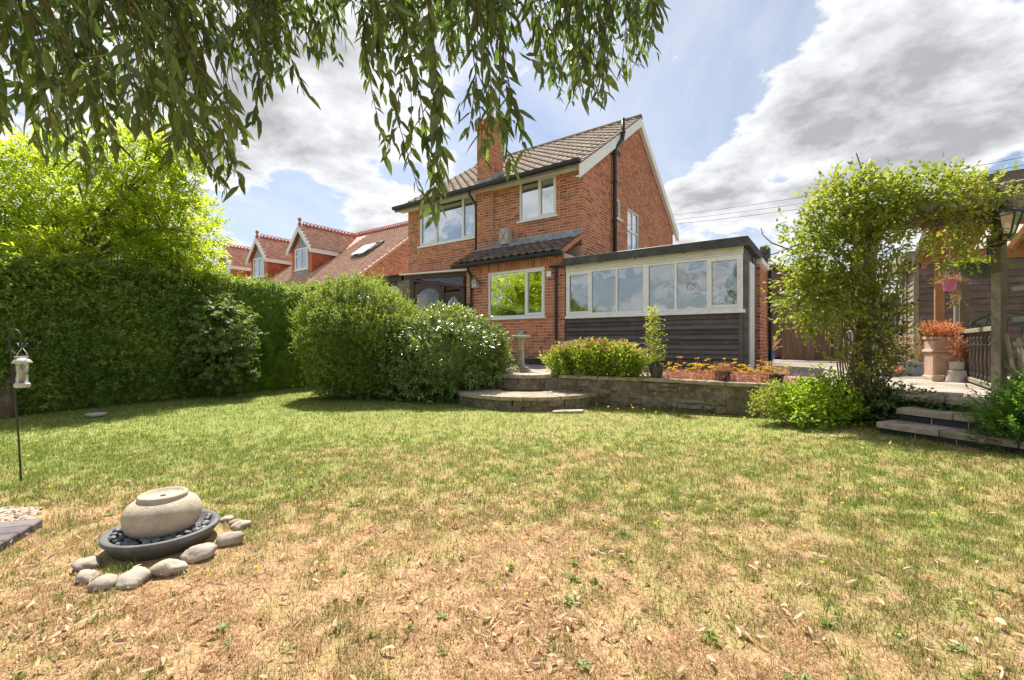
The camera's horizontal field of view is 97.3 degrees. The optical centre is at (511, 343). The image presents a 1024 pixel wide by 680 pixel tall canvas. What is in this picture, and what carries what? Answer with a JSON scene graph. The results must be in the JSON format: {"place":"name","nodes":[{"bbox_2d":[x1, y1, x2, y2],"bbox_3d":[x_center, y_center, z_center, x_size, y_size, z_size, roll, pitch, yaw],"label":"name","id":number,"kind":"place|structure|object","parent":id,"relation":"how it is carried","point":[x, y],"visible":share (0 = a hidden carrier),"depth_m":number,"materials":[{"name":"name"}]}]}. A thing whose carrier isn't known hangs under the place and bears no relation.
{"place":"outdoors","nodes":[
{"label":"outdoors","id":0,"kind":"place"},
{"bbox_2d":[0,507,43,521],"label":"gravel","id":1,"kind":"structure","parent":0,"point":[6,514],"depth_m":2.53,"materials":[{"name":"beige gravel"}]},
{"bbox_2d":[216,217,407,289],"bbox_3d":[-11.524,-3.055,28.470,18.485,7.170,10.215,0,0,36],"label":"bungalow","id":2,"kind":"object","parent":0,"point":[304,253],"visible":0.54,"depth_m":24.00,"materials":[{"name":"tile"}]},
{"bbox_2d":[0,384,1023,679],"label":"lawn","id":3,"kind":"structure","parent":0,"point":[106,558],"depth_m":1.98,"materials":[{"name":"plant"}]},
{"bbox_2d":[0,541,3,552],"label":"edging brick","id":4,"kind":"object","parent":3,"relation":"on","point":[1,545],"visible":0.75,"depth_m":2.08,"materials":[{"name":"grey stone"}]},
{"bbox_2d":[0,533,17,548],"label":"edging brick","id":5,"kind":"object","parent":3,"relation":"on","point":[6,539],"visible":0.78,"depth_m":2.14,"materials":[{"name":"grey stone"}]},
{"bbox_2d":[8,329,21,481],"bbox_3d":[-3.482,0.462,3.160,0.096,1.129,0.011,0,0,0],"label":"feeder pole","id":6,"kind":"object","parent":3,"relation":"on","point":[14,391],"visible":0.97,"depth_m":3.16,"materials":[{"name":"metal"}]},
{"bbox_2d":[11,343,32,387],"bbox_3d":[-3.430,0.155,3.155,0.106,0.312,0.106,0,0,0],"label":"bird feeder","id":7,"kind":"object","parent":6,"relation":"hanging from","point":[21,376],"visible":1,"depth_m":3.14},
{"bbox_2d":[0,525,30,540],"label":"edging brick","id":8,"kind":"object","parent":3,"relation":"on","point":[20,531],"visible":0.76,"depth_m":2.22,"materials":[{"name":"grey stone"}]},
{"bbox_2d":[0,519,42,532],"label":"edging brick","id":9,"kind":"object","parent":3,"relation":"on","point":[34,524],"visible":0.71,"depth_m":2.30,"materials":[{"name":"grey stone"}]},
{"bbox_2d":[71,556,101,571],"bbox_3d":[-1.826,0.951,1.936,0.102,0.054,0.099,0,0,39],"label":"cobble","id":10,"kind":"object","parent":3,"relation":"on","point":[80,564],"visible":0.83,"depth_m":1.91,"materials":[{"name":"beige stone"}]},
{"bbox_2d":[75,569,99,584],"bbox_3d":[-1.731,0.951,1.839,0.074,0.050,0.106,9,0,-42],"label":"cobble","id":11,"kind":"object","parent":3,"relation":"on","point":[84,576],"visible":0.83,"depth_m":1.82,"materials":[{"name":"beige stone"}]},
{"bbox_2d":[85,412,106,416],"bbox_3d":[-5.480,0.938,5.940,0.220,0.032,0.220,0,0,0],"label":"lawn cover","id":12,"kind":"object","parent":3,"relation":"on","point":[94,414],"visible":0.98,"depth_m":5.90,"materials":[{"name":"grey stone"}]},
{"bbox_2d":[87,573,117,591],"bbox_3d":[-1.621,0.952,1.787,0.093,0.055,0.095,9,12,43],"label":"cobble","id":13,"kind":"object","parent":3,"relation":"on","point":[104,581],"visible":0.91,"depth_m":1.77,"materials":[{"name":"beige stone"}]},
{"bbox_2d":[0,113,237,418],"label":"broadleaf tree","id":14,"kind":"object","parent":3,"relation":"on","point":[44,227],"visible":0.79,"depth_m":7.43,"materials":[{"name":"green plant"}]},
{"bbox_2d":[115,566,150,589],"bbox_3d":[-1.524,0.953,1.812,0.114,0.058,0.110,8,9,26],"label":"cobble","id":15,"kind":"object","parent":3,"relation":"on","point":[131,576],"visible":0.97,"depth_m":1.80,"materials":[{"name":"beige stone"}]},
{"bbox_2d":[98,486,219,561],"bbox_3d":[-1.680,0.856,2.170,0.460,0.274,0.460,0,0,0],"label":"fountain","id":16,"kind":"object","parent":3,"relation":"on","point":[162,512],"visible":0.95,"depth_m":2.06,"materials":[{"name":"stone"}]},
{"bbox_2d":[113,527,121,533],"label":"pebble","id":17,"kind":"object","parent":16,"relation":"on","point":[118,529],"visible":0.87,"depth_m":2.11,"materials":[{"name":"grey stone"}]},
{"bbox_2d":[112,538,122,543],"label":"pebble","id":18,"kind":"object","parent":16,"relation":"on","point":[117,540],"visible":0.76,"depth_m":2.00,"materials":[{"name":"black stone"}]},
{"bbox_2d":[129,541,139,545],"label":"pebble","id":19,"kind":"object","parent":16,"relation":"on","point":[134,543],"visible":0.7,"depth_m":1.98,"materials":[{"name":"black stone"}]},
{"bbox_2d":[142,539,150,544],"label":"pebble","id":20,"kind":"object","parent":16,"relation":"on","point":[146,541],"visible":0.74,"depth_m":1.99,"materials":[{"name":"black stone"}]},
{"bbox_2d":[147,537,156,542],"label":"pebble","id":21,"kind":"object","parent":16,"relation":"on","point":[151,539],"visible":0.63,"depth_m":2.03,"materials":[{"name":"black stone"}]},
{"bbox_2d":[152,538,160,542],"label":"pebble","id":22,"kind":"object","parent":16,"relation":"on","point":[156,540],"visible":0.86,"depth_m":2.01,"materials":[{"name":"black stone"}]},
{"bbox_2d":[162,536,172,540],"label":"pebble","id":23,"kind":"object","parent":16,"relation":"on","point":[167,538],"visible":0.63,"depth_m":2.03,"materials":[{"name":"black stone"}]},
{"bbox_2d":[191,527,200,532],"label":"pebble","id":24,"kind":"object","parent":16,"relation":"on","point":[195,529],"visible":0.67,"depth_m":2.13,"materials":[{"name":"grey stone"}]},
{"bbox_2d":[0,243,330,418],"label":"privet hedge","id":25,"kind":"object","parent":3,"relation":"on","point":[104,341],"visible":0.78,"depth_m":7.00,"materials":[{"name":"green plant"}]},
{"bbox_2d":[149,558,187,577],"bbox_3d":[-1.439,0.945,1.891,0.140,0.070,0.082,-6,9,-17],"label":"cobble","id":26,"kind":"object","parent":3,"relation":"on","point":[168,567],"visible":0.92,"depth_m":1.87,"materials":[{"name":"beige stone"}]},
{"bbox_2d":[179,542,217,563],"bbox_3d":[-1.410,0.942,2.026,0.147,0.074,0.128,-7,10,-28],"label":"cobble","id":27,"kind":"object","parent":3,"relation":"on","point":[199,552],"visible":0.98,"depth_m":2.00,"materials":[{"name":"beige stone"}]},
{"bbox_2d":[166,290,268,398],"bbox_3d":[-5.195,0.035,8.010,1.579,1.976,1.320,0,0,0],"label":"sycamore shrub","id":28,"kind":"object","parent":3,"relation":"on","point":[232,331],"visible":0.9,"depth_m":7.79,"materials":[{"name":"green plant"}]},
{"bbox_2d":[220,515,233,522],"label":"cobble","id":29,"kind":"object","parent":3,"relation":"on","point":[227,518],"visible":0.84,"depth_m":2.42,"materials":[{"name":"beige stone"}]},
{"bbox_2d":[215,531,244,547],"bbox_3d":[-1.354,0.944,2.169,0.124,0.065,0.086,-6,9,-23],"label":"cobble","id":30,"kind":"object","parent":3,"relation":"on","point":[227,539],"visible":0.92,"depth_m":2.14,"materials":[{"name":"beige stone"}]},
{"bbox_2d":[228,519,240,524],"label":"cobble","id":31,"kind":"object","parent":3,"relation":"on","point":[231,522],"visible":0.6,"depth_m":2.40,"materials":[{"name":"beige stone"}]},
{"bbox_2d":[230,520,250,530],"bbox_3d":[-1.419,0.951,2.354,0.098,0.045,0.087,-6,8,-11],"label":"cobble","id":32,"kind":"object","parent":3,"relation":"on","point":[243,523],"visible":0.89,"depth_m":2.34,"materials":[{"name":"beige stone"}]},
{"bbox_2d":[0,0,670,228],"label":"willow tree","id":33,"kind":"object","parent":3,"relation":"on","point":[172,23],"visible":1,"depth_m":1.75,"materials":[{"name":"green plant"}]},
{"bbox_2d":[283,260,428,400],"bbox_3d":[-2.750,-0.150,8.133,2.507,2.514,2.499,0,0,0],"label":"round bush","id":34,"kind":"object","parent":3,"relation":"on","point":[340,334],"visible":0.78,"depth_m":7.45,"materials":[{"name":"green plant"}]},
{"bbox_2d":[366,300,518,403],"bbox_3d":[-1.173,0.172,7.962,2.617,1.890,2.349,0,0,0],"label":"laurel bush","id":35,"kind":"object","parent":3,"relation":"on","point":[440,357],"visible":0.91,"depth_m":7.29,"materials":[{"name":"green plant"}]},
{"bbox_2d":[17,403,972,604],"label":"flowers","id":36,"kind":"object","parent":3,"relation":"on","point":[570,549],"visible":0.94,"depth_m":2.87,"materials":[{"name":"yellow plant"}]},
{"bbox_2d":[8,412,1007,679],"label":"weeds","id":37,"kind":"object","parent":3,"relation":"on","point":[582,664],"visible":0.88,"depth_m":1.71,"materials":[{"name":"green plant"}]},
{"bbox_2d":[0,439,1023,679],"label":"fallen leaves","id":38,"kind":"object","parent":3,"relation":"on","point":[538,660],"visible":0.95,"depth_m":1.62,"materials":[{"name":"brown plant"}]},
{"bbox_2d":[455,372,597,410],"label":"round steps","id":39,"kind":"structure","parent":3,"relation":"on","point":[520,391],"depth_m":6.75,"materials":[{"name":"stone"}]},
{"bbox_2d":[552,409,583,413],"bbox_3d":[0.785,0.961,6.309,0.496,0.038,0.153,0,0,-8],"label":"flagstone","id":40,"kind":"object","parent":3,"relation":"on","point":[573,411],"visible":0.93,"depth_m":6.25,"materials":[{"name":"beige stone"}]},
{"bbox_2d":[559,374,872,418],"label":"retaining wall","id":41,"kind":"structure","parent":3,"relation":"on","point":[711,396],"depth_m":6.41,"materials":[{"name":"stone"}]},
{"bbox_2d":[638,306,668,377],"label":"potted plant","id":42,"kind":"object","parent":41,"relation":"on","point":[656,372],"visible":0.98,"depth_m":6.59,"materials":[{"name":"green plant"}]},
{"bbox_2d":[711,361,732,380],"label":"potted plant","id":43,"kind":"object","parent":41,"relation":"on","point":[724,373],"visible":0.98,"depth_m":6.05,"materials":[{"name":"orange plant"}]},
{"bbox_2d":[759,360,794,382],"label":"potted plant","id":44,"kind":"object","parent":41,"relation":"on","point":[778,376],"visible":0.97,"depth_m":5.67,"materials":[{"name":"yellow plant"}]},
{"bbox_2d":[746,366,880,429],"bbox_3d":[3.332,0.576,4.994,1.262,0.665,0.894,0,0,0],"label":"bush","id":45,"kind":"object","parent":3,"relation":"on","point":[817,398],"visible":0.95,"depth_m":4.89,"materials":[{"name":"green plant"}]},
{"bbox_2d":[760,151,1023,422],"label":"climbing rose","id":46,"kind":"object","parent":3,"relation":"on","point":[896,186],"visible":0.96,"depth_m":4.80,"materials":[{"name":"green plant"}]},
{"bbox_2d":[828,185,1023,420],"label":"rose arch","id":47,"kind":"structure","parent":3,"relation":"on","point":[1016,201],"depth_m":4.95,"materials":[{"name":"brown wood"}]},
{"bbox_2d":[836,295,971,429],"bbox_3d":[4.042,0.263,4.790,0.819,1.536,1.393,0,0,0],"label":"ivy plant","id":48,"kind":"object","parent":47,"relation":"attached to","point":[886,405],"visible":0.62,"depth_m":4.78,"materials":[{"name":"green plant"}]},
{"bbox_2d":[948,221,1011,279],"bbox_3d":[5.297,-1.055,5.080,0.522,0.671,0.546,0,0,0],"label":"hanging basket","id":49,"kind":"object","parent":47,"relation":"hanging from","point":[985,266],"visible":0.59,"depth_m":5.04,"materials":[{"name":"metal"}]},
{"bbox_2d":[876,392,1023,454],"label":"block steps","id":50,"kind":"structure","parent":3,"relation":"on","point":[934,424],"depth_m":4.11,"materials":[{"name":"stone"}]},
{"bbox_2d":[951,360,1023,451],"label":"leafy shrub","id":51,"kind":"object","parent":3,"relation":"on","point":[1010,404],"visible":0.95,"depth_m":3.62,"materials":[{"name":"green plant"}]},
{"bbox_2d":[0,0,1023,342],"label":"sky","id":52,"kind":"structure","parent":0,"point":[743,103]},
{"bbox_2d":[454,355,1019,421],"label":"patio","id":53,"kind":"structure","parent":0,"point":[802,366],"depth_m":7.44,"materials":[{"name":"beige stone"}]},
{"bbox_2d":[511,330,530,371],"bbox_3d":[0.160,0.140,8.420,0.300,0.780,0.300,0,0,-17],"label":"sundial","id":54,"kind":"object","parent":53,"relation":"on","point":[520,337],"visible":0.91,"depth_m":8.35,"materials":[{"name":"stone"}]},
{"bbox_2d":[392,109,678,364],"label":"brick house","id":55,"kind":"structure","parent":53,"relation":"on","point":[512,243],"depth_m":12.60,"materials":[{"name":"brick"}]},
{"bbox_2d":[328,269,466,320],"bbox_3d":[-4.132,-0.890,15.478,7.550,2.840,0.820,0,0,36],"label":"timber porch","id":56,"kind":"object","parent":55,"relation":"attached to","point":[414,290],"visible":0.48,"depth_m":14.05,"materials":[{"name":"brown wood"}]},
{"bbox_2d":[384,281,397,307],"bbox_3d":[-3.972,-0.807,15.091,0.940,2.475,0.060,0,0,36],"label":"window","id":57,"kind":"structure","parent":56,"relation":"in","point":[395,284],"depth_m":15.06,"materials":[{"name":"glass"}]},
{"bbox_2d":[414,281,441,304],"bbox_3d":[-2.648,-0.735,14.140,1.150,2.330,0.060,0,0,36],"label":"window","id":58,"kind":"structure","parent":56,"relation":"in","point":[418,287],"depth_m":14.23,"materials":[{"name":"brown wood"}]},
{"bbox_2d":[445,291,459,307],"bbox_3d":[-1.770,-0.555,13.510,0.630,1.970,0.060,0,0,36],"label":"window","id":59,"kind":"structure","parent":56,"relation":"in","point":[456,294],"depth_m":13.50,"materials":[{"name":"brown glass"}]},
{"bbox_2d":[417,196,475,247],"bbox_3d":[-2.058,-3.820,14.209,2.540,1.380,0.167,0,0,36],"label":"window","id":60,"kind":"structure","parent":55,"relation":"in","point":[459,225],"depth_m":14.19,"materials":[{"name":"glass"}]},
{"bbox_2d":[470,277,480,287],"bbox_3d":[-0.994,-1.633,12.141,0.250,0.285,0.170,0,0,36],"label":"bird box","id":61,"kind":"object","parent":55,"relation":"attached to","point":[475,281],"visible":1,"depth_m":12.10,"materials":[{"name":"wood"}]},
{"bbox_2d":[488,267,545,319],"bbox_3d":[0.083,-1.238,11.513,1.877,1.255,0.145,0,0,36],"label":"window","id":62,"kind":"structure","parent":55,"relation":"in","point":[515,294],"depth_m":11.52,"materials":[{"name":"white plastic"}]},
{"bbox_2d":[517,176,557,223],"bbox_3d":[0.696,-3.910,12.232,1.290,1.160,0.167,0,0,36],"label":"window","id":63,"kind":"structure","parent":55,"relation":"in","point":[537,198],"depth_m":12.23,"materials":[{"name":"glass"}]},
{"bbox_2d":[617,199,622,221],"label":"window","id":64,"kind":"structure","parent":55,"relation":"in","point":[618,202],"depth_m":13.42,"materials":[{"name":"white plastic"}]},
{"bbox_2d":[627,209,637,249],"bbox_3d":[3.806,-3.120,14.334,0.060,2.100,1.020,0,0,36],"label":"window","id":65,"kind":"structure","parent":55,"relation":"in","point":[632,227],"depth_m":14.33,"materials":[{"name":"glass"}]},
{"bbox_2d":[657,361,667,368],"bbox_3d":[3.075,0.445,9.183,0.200,0.170,0.120,0,0,36],"label":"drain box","id":66,"kind":"object","parent":53,"relation":"on","point":[665,363],"visible":0.62,"depth_m":9.13,"materials":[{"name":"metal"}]},
{"bbox_2d":[562,235,771,370],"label":"sunroom","id":67,"kind":"structure","parent":53,"relation":"on","point":[707,298],"depth_m":9.56,"materials":[{"name":"white paint"}]},
{"bbox_2d":[566,254,742,315],"bbox_3d":[2.810,-1.155,9.544,3.750,1.040,0.074,0,0,36],"label":"window","id":68,"kind":"structure","parent":67,"relation":"in","point":[739,257],"depth_m":9.42,"materials":[{"name":"white paint"}]},
{"bbox_2d":[751,268,752,368],"bbox_3d":[4.825,-0.500,9.109,0.030,2.060,0.380,0,0,36],"label":"drainpipe","id":69,"kind":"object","parent":67,"relation":"in","point":[751,268],"depth_m":9.16,"materials":[{"name":"white paint"}]},
{"bbox_2d":[767,336,781,361],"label":"potted plant","id":70,"kind":"object","parent":53,"relation":"on","point":[773,354],"visible":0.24,"depth_m":12.29,"materials":[{"name":"brown plant"}]},
{"bbox_2d":[767,264,845,358],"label":"timber outbuilding","id":71,"kind":"structure","parent":53,"relation":"on","point":[776,325],"depth_m":15.97,"materials":[{"name":"wood"}]},
{"bbox_2d":[831,293,899,360],"bbox_3d":[10.966,-0.470,12.535,3.430,2.000,0.170,0,0,36],"label":"board fence","id":72,"kind":"object","parent":53,"relation":"on","point":[833,349],"visible":0.06,"depth_m":13.27,"materials":[{"name":"brown wood"}]},
{"bbox_2d":[782,304,830,360],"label":"timber gate","id":73,"kind":"structure","parent":72,"relation":"attached to","point":[793,347],"depth_m":13.91,"materials":[{"name":"brown wood"}]},
{"bbox_2d":[872,320,929,375],"bbox_3d":[6.218,0.071,7.297,1.121,0.918,0.916,0,0,-5],"label":"potted plant","id":74,"kind":"object","parent":53,"relation":"on","point":[918,371],"visible":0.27,"depth_m":7.24,"materials":[{"name":"orange plant"}]},
{"bbox_2d":[931,375,944,381],"bbox_3d":[5.860,0.487,6.200,0.138,0.085,0.138,0,0,0],"label":"flower pot","id":75,"kind":"object","parent":53,"relation":"on","point":[937,378],"visible":1,"depth_m":6.16,"materials":[{"name":"ceramic"}]},
{"bbox_2d":[915,309,964,380],"bbox_3d":[6.113,0.019,6.429,0.514,1.021,0.543,0,0,-23],"label":"chimney pot planter","id":76,"kind":"object","parent":53,"relation":"on","point":[935,350],"visible":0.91,"depth_m":6.33,"materials":[{"name":"ceramic"}]},
{"bbox_2d":[943,334,968,382],"bbox_3d":[6.058,0.201,6.138,0.303,0.658,0.266,0,0,-31],"label":"stone planter","id":77,"kind":"object","parent":53,"relation":"on","point":[957,372],"visible":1,"depth_m":6.09,"materials":[{"name":"beige stone"}]},
{"bbox_2d":[953,295,958,359],"bbox_3d":[6.420,-0.083,6.520,0.080,1.225,0.080,0,0,0],"label":"garden pole","id":78,"kind":"object","parent":53,"relation":"on","point":[955,314],"visible":0.23,"depth_m":6.50,"materials":[{"name":"metal"}]},
{"bbox_2d":[912,169,1023,326],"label":"gazebo","id":79,"kind":"object","parent":53,"relation":"on","point":[939,292],"visible":0.33,"depth_m":6.73,"materials":[{"name":"wood"}]},
{"bbox_2d":[929,244,969,307],"bbox_3d":[5.401,-0.923,5.556,0.373,1.014,0.433,0,0,-36],"label":"hanging basket","id":80,"kind":"object","parent":79,"relation":"hanging from","point":[951,285],"visible":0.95,"depth_m":5.55,"materials":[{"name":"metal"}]},
{"bbox_2d":[959,233,990,387],"bbox_3d":[5.816,-0.520,5.618,0.100,2.100,2.076,0,0,38],"label":"balustrade","id":81,"kind":"object","parent":53,"relation":"on","point":[977,367],"visible":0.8,"depth_m":5.76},
{"bbox_2d":[970,311,1023,352],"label":"garden bench","id":82,"kind":"object","parent":53,"relation":"on","point":[985,316],"visible":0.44,"depth_m":6.33,"materials":[{"name":"green metal"}]},
{"bbox_2d":[991,216,1006,392],"bbox_3d":[5.079,-0.360,4.700,0.091,2.060,0.088,0,0,-14],"label":"lantern post","id":83,"kind":"object","parent":53,"relation":"on","point":[998,309],"visible":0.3,"depth_m":4.67,"materials":[{"name":"brown wood"}]},
{"bbox_2d":[986,200,1023,254],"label":"wall lantern","id":84,"kind":"object","parent":83,"relation":"attached to","point":[1017,212],"depth_m":4.51,"materials":[{"name":"metal"}]},
{"bbox_2d":[1004,285,1023,391],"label":"trellis","id":85,"kind":"object","parent":53,"relation":"on","point":[1019,343],"visible":0.68,"depth_m":4.43,"materials":[{"name":"brown wood"}]},
{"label":"flower bed","id":86,"kind":"structure","parent":53,"relation":"on","visible":0},
{"bbox_2d":[537,336,663,378],"bbox_3d":[1.370,0.225,7.152,2.038,0.684,1.122,0,0,34],"label":"bush","id":87,"kind":"object","parent":86,"relation":"on","point":[589,358],"visible":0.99,"depth_m":7.01,"materials":[{"name":"green plant"}]},
{"bbox_2d":[639,357,790,383],"bbox_3d":[2.748,0.377,6.300,2.002,0.361,0.740,0,0,38],"label":"stonecrop plant","id":88,"kind":"object","parent":86,"relation":"on","point":[710,375],"visible":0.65,"depth_m":6.23,"materials":[{"name":"orange plant"}]},
{"bbox_2d":[730,372,816,385],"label":"stonecrop plant","id":89,"kind":"object","parent":86,"relation":"on","point":[790,379],"visible":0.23,"depth_m":5.87,"materials":[{"name":"red plant"}]},
{"bbox_2d":[879,365,902,376],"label":"potted plant","id":90,"kind":"object","parent":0,"point":[897,369],"visible":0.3,"depth_m":7.03,"materials":[{"name":"plant"}]},
{"bbox_2d":[890,251,1023,372],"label":"timber shed","id":91,"kind":"structure","parent":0,"point":[921,288],"depth_m":8.28,"materials":[{"name":"wood"}]},
{"bbox_3d":[9.400,-4.130,34.000,1.000,10.400,0.280,0,0,0],"label":"utility pole","id":92,"kind":"object","parent":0,"visible":0},
{"bbox_2d":[679,187,936,223],"bbox_3d":[16.449,-8.030,25.800,0.022,1.423,21.630,0,0,-41],"label":"overhead wire","id":93,"kind":"object","parent":92,"relation":"attached to","point":[750,215],"visible":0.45,"depth_m":27.98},
{"bbox_2d":[676,157,1021,214],"bbox_3d":[16.449,-8.680,25.800,0.022,1.423,21.630,0,0,-41],"label":"overhead wire","id":94,"kind":"object","parent":92,"relation":"attached to","point":[819,194],"visible":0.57,"depth_m":26.27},
{"bbox_2d":[676,165,1022,219],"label":"overhead wire","id":95,"kind":"object","parent":92,"relation":"attached to","point":[801,203],"visible":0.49,"depth_m":26.86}
]}

